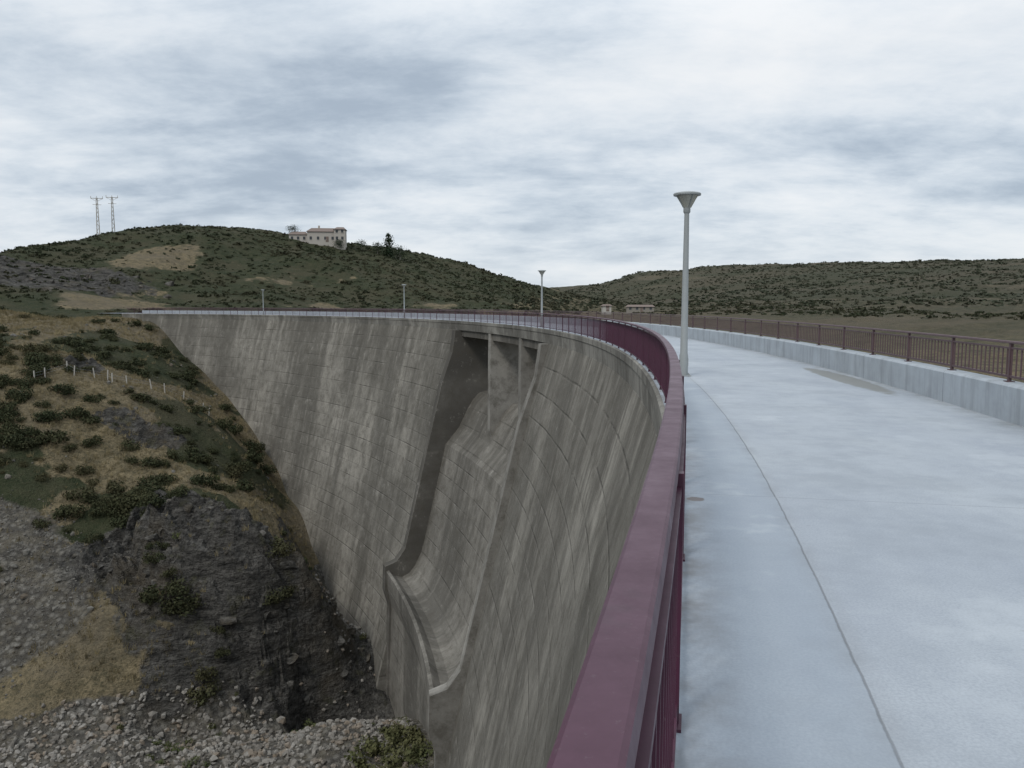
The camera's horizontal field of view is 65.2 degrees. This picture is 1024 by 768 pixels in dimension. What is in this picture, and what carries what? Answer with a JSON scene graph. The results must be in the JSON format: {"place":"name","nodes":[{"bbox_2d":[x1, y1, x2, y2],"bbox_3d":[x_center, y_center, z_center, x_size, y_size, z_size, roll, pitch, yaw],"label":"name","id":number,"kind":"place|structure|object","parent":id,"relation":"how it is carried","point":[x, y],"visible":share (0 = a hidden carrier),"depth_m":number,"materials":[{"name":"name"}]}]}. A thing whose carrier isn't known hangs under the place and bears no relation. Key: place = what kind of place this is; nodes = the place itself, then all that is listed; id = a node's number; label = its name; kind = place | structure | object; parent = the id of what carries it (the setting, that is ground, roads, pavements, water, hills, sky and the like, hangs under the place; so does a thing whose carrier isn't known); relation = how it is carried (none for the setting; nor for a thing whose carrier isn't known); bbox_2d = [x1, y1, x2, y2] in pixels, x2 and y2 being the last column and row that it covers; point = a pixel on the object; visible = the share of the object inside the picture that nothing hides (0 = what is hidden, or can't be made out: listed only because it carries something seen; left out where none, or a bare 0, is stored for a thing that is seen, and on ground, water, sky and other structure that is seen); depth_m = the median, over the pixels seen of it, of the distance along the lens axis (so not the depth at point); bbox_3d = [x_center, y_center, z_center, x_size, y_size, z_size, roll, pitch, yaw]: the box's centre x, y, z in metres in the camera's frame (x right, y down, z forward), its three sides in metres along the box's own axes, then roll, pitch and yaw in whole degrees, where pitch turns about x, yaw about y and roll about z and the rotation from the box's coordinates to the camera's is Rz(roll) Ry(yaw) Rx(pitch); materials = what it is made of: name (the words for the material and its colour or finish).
{"place":"outdoors","nodes":[
{"label":"outdoors","id":0,"kind":"place"},
{"bbox_2d":[0,225,1023,767],"bbox_3d":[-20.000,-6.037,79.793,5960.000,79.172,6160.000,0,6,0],"label":"terrain","id":1,"kind":"structure","parent":0,"point":[308,625],"depth_m":84.41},
{"bbox_2d":[0,490,141,698],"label":"scree stones","id":2,"kind":"object","parent":1,"relation":"on","point":[90,609],"visible":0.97,"depth_m":73.33,"materials":[{"name":"grey stone"}]},
{"bbox_2d":[0,255,173,297],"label":"hillside crag","id":3,"kind":"structure","parent":1,"relation":"on","point":[111,291],"depth_m":207.28,"materials":[{"name":"grey stone"}]},
{"bbox_2d":[90,196,102,234],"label":"power pylon","id":4,"kind":"object","parent":1,"relation":"on","point":[96,198],"visible":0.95,"depth_m":284.16,"materials":[{"name":"grey metal"}]},
{"bbox_2d":[106,195,117,231],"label":"power pylon","id":5,"kind":"object","parent":1,"relation":"on","point":[111,203],"visible":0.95,"depth_m":288.99,"materials":[{"name":"grey metal"}]},
{"bbox_2d":[33,361,209,414],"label":"wire fence","id":6,"kind":"object","parent":1,"relation":"on","point":[66,364],"visible":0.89,"depth_m":104.82,"materials":[{"name":"metal"}]},
{"bbox_2d":[0,305,292,571],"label":"hillside shrubs","id":7,"kind":"object","parent":1,"relation":"on","point":[111,336],"visible":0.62,"depth_m":111.69,"materials":[{"name":"green plant"}]},
{"bbox_2d":[0,335,298,706],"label":"dense shrubs","id":8,"kind":"object","parent":1,"relation":"on","point":[120,502],"visible":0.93,"depth_m":87.82,"materials":[{"name":"green plant"}]},
{"bbox_2d":[3,318,295,599],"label":"scattered boulders","id":9,"kind":"object","parent":1,"relation":"on","point":[24,595],"visible":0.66,"depth_m":100.31,"materials":[{"name":"stone"}]},
{"bbox_2d":[0,309,328,690],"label":"dry grass","id":10,"kind":"structure","parent":1,"relation":"on","point":[77,321],"depth_m":99.48,"materials":[{"name":"plant"}]},
{"bbox_2d":[0,574,424,767],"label":"riprap stones","id":11,"kind":"object","parent":1,"relation":"on","point":[294,740],"visible":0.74,"depth_m":62.51,"materials":[{"name":"grey stone"}]},
{"bbox_2d":[72,498,386,716],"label":"cliff rocks","id":12,"kind":"object","parent":1,"relation":"on","point":[284,565],"visible":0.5,"depth_m":74.41,"materials":[{"name":"grey stone"}]},
{"bbox_2d":[115,474,433,767],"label":"channel weeds","id":13,"kind":"object","parent":1,"relation":"on","point":[414,754],"visible":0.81,"depth_m":58.78,"materials":[{"name":"green plant"}]},
{"bbox_2d":[286,224,298,233],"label":"tree","id":14,"kind":"object","parent":1,"relation":"on","point":[293,228],"visible":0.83,"depth_m":316.86,"materials":[{"name":"green plant"}]},
{"bbox_2d":[289,234,306,241],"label":"wing walls","id":15,"kind":"structure","parent":1,"relation":"on","point":[295,236],"depth_m":314.22,"materials":[{"name":"beige paint"}]},
{"bbox_2d":[288,232,306,234],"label":"wing roof","id":16,"kind":"structure","parent":15,"relation":"on","point":[300,233],"depth_m":314.69,"materials":[{"name":"brown tile"}]},
{"bbox_2d":[307,232,333,246],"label":"walls","id":17,"kind":"structure","parent":1,"relation":"on","point":[321,241],"depth_m":314.24,"materials":[{"name":"beige paint"}]},
{"bbox_2d":[306,228,333,231],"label":"roof","id":18,"kind":"structure","parent":17,"relation":"on","point":[321,230],"depth_m":315.13,"materials":[{"name":"ceramic"}]},
{"bbox_2d":[334,239,343,247],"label":"tree","id":19,"kind":"object","parent":1,"relation":"on","point":[339,242],"visible":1,"depth_m":313.23,"materials":[{"name":"green plant"}]},
{"bbox_2d":[334,229,346,249],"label":"tower walls","id":20,"kind":"structure","parent":1,"relation":"on","point":[339,234],"depth_m":314.22,"materials":[{"name":"beige paint"}]},
{"bbox_2d":[354,239,367,249],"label":"tree","id":21,"kind":"object","parent":1,"relation":"on","point":[361,244],"visible":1,"depth_m":321.38,"materials":[{"name":"green plant"}]},
{"bbox_2d":[369,241,382,253],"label":"tree","id":22,"kind":"object","parent":1,"relation":"on","point":[377,246],"visible":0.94,"depth_m":319.55,"materials":[{"name":"green plant"}]},
{"bbox_2d":[380,233,396,257],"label":"pine tree","id":23,"kind":"object","parent":1,"relation":"on","point":[388,251],"visible":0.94,"depth_m":315.18,"materials":[{"name":"green plant"}]},
{"bbox_2d":[122,313,664,767],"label":"arch dam","id":24,"kind":"structure","parent":1,"relation":"on","point":[464,496],"depth_m":68.85,"materials":[{"name":"concrete"}]},
{"bbox_2d":[154,313,1023,767],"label":"walkway","id":25,"kind":"structure","parent":24,"relation":"on","point":[852,585],"depth_m":4.64,"materials":[{"name":"concrete"}]},
{"bbox_2d":[402,284,405,309],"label":"street lamp","id":26,"kind":"object","parent":25,"relation":"on","point":[403,285],"visible":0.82,"depth_m":95.00,"materials":[{"name":"grey metal"}]},
{"bbox_2d":[126,308,686,767],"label":"downstream railing","id":27,"kind":"object","parent":25,"relation":"on","point":[622,710],"visible":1,"depth_m":1.68,"materials":[{"name":"metal"}]},
{"bbox_2d":[538,270,545,326],"bbox_3d":[2.083,-5.965,55.859,0.590,3.965,0.590,-1,6,-11],"label":"street lamp","id":28,"kind":"object","parent":25,"relation":"on","point":[541,272],"visible":0.78,"depth_m":55.75,"materials":[{"name":"grey metal"}]},
{"bbox_2d":[142,310,1023,426],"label":"parapet wall","id":29,"kind":"structure","parent":25,"relation":"on","point":[997,397],"depth_m":15.74,"materials":[{"name":"concrete"}]},
{"bbox_2d":[147,307,1023,381],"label":"upstream railing","id":30,"kind":"object","parent":29,"relation":"on","point":[908,357],"visible":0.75,"depth_m":17.29,"materials":[{"name":"metal"}]},
{"bbox_2d":[673,191,700,376],"bbox_3d":[3.756,-2.151,17.338,0.590,3.965,0.590,1,6,6],"label":"street lamp","id":31,"kind":"object","parent":25,"relation":"on","point":[686,199],"visible":0.94,"depth_m":17.27,"materials":[{"name":"grey metal"}]},
{"bbox_2d":[392,244,408,259],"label":"tree","id":32,"kind":"object","parent":1,"relation":"on","point":[399,251],"visible":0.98,"depth_m":317.63,"materials":[{"name":"green plant"}]},
{"bbox_2d":[0,223,1023,319],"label":"hill scrub","id":33,"kind":"object","parent":1,"relation":"on","point":[836,310],"visible":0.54,"depth_m":259.29,"materials":[{"name":"green plant"}]},
{"bbox_2d":[601,304,611,314],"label":"hut","id":34,"kind":"object","parent":1,"relation":"on","point":[605,307],"visible":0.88,"depth_m":288.55,"materials":[{"name":"paint"}]},
{"bbox_2d":[626,307,653,313],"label":"walls","id":35,"kind":"structure","parent":1,"relation":"on","point":[628,311],"depth_m":297.14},
{"bbox_2d":[626,305,654,306],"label":"roof","id":36,"kind":"structure","parent":35,"relation":"on","point":[640,306],"depth_m":297.53,"materials":[{"name":"ceramic"}]},
{"bbox_2d":[511,258,1023,306],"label":"hill scrub","id":37,"kind":"object","parent":1,"relation":"on","point":[877,302],"visible":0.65,"depth_m":458.05,"materials":[{"name":"green plant"}]},
{"bbox_2d":[0,0,1023,287],"label":"sky","id":38,"kind":"structure","parent":0,"point":[517,139],"materials":[{"name":"grey"}]}
]}

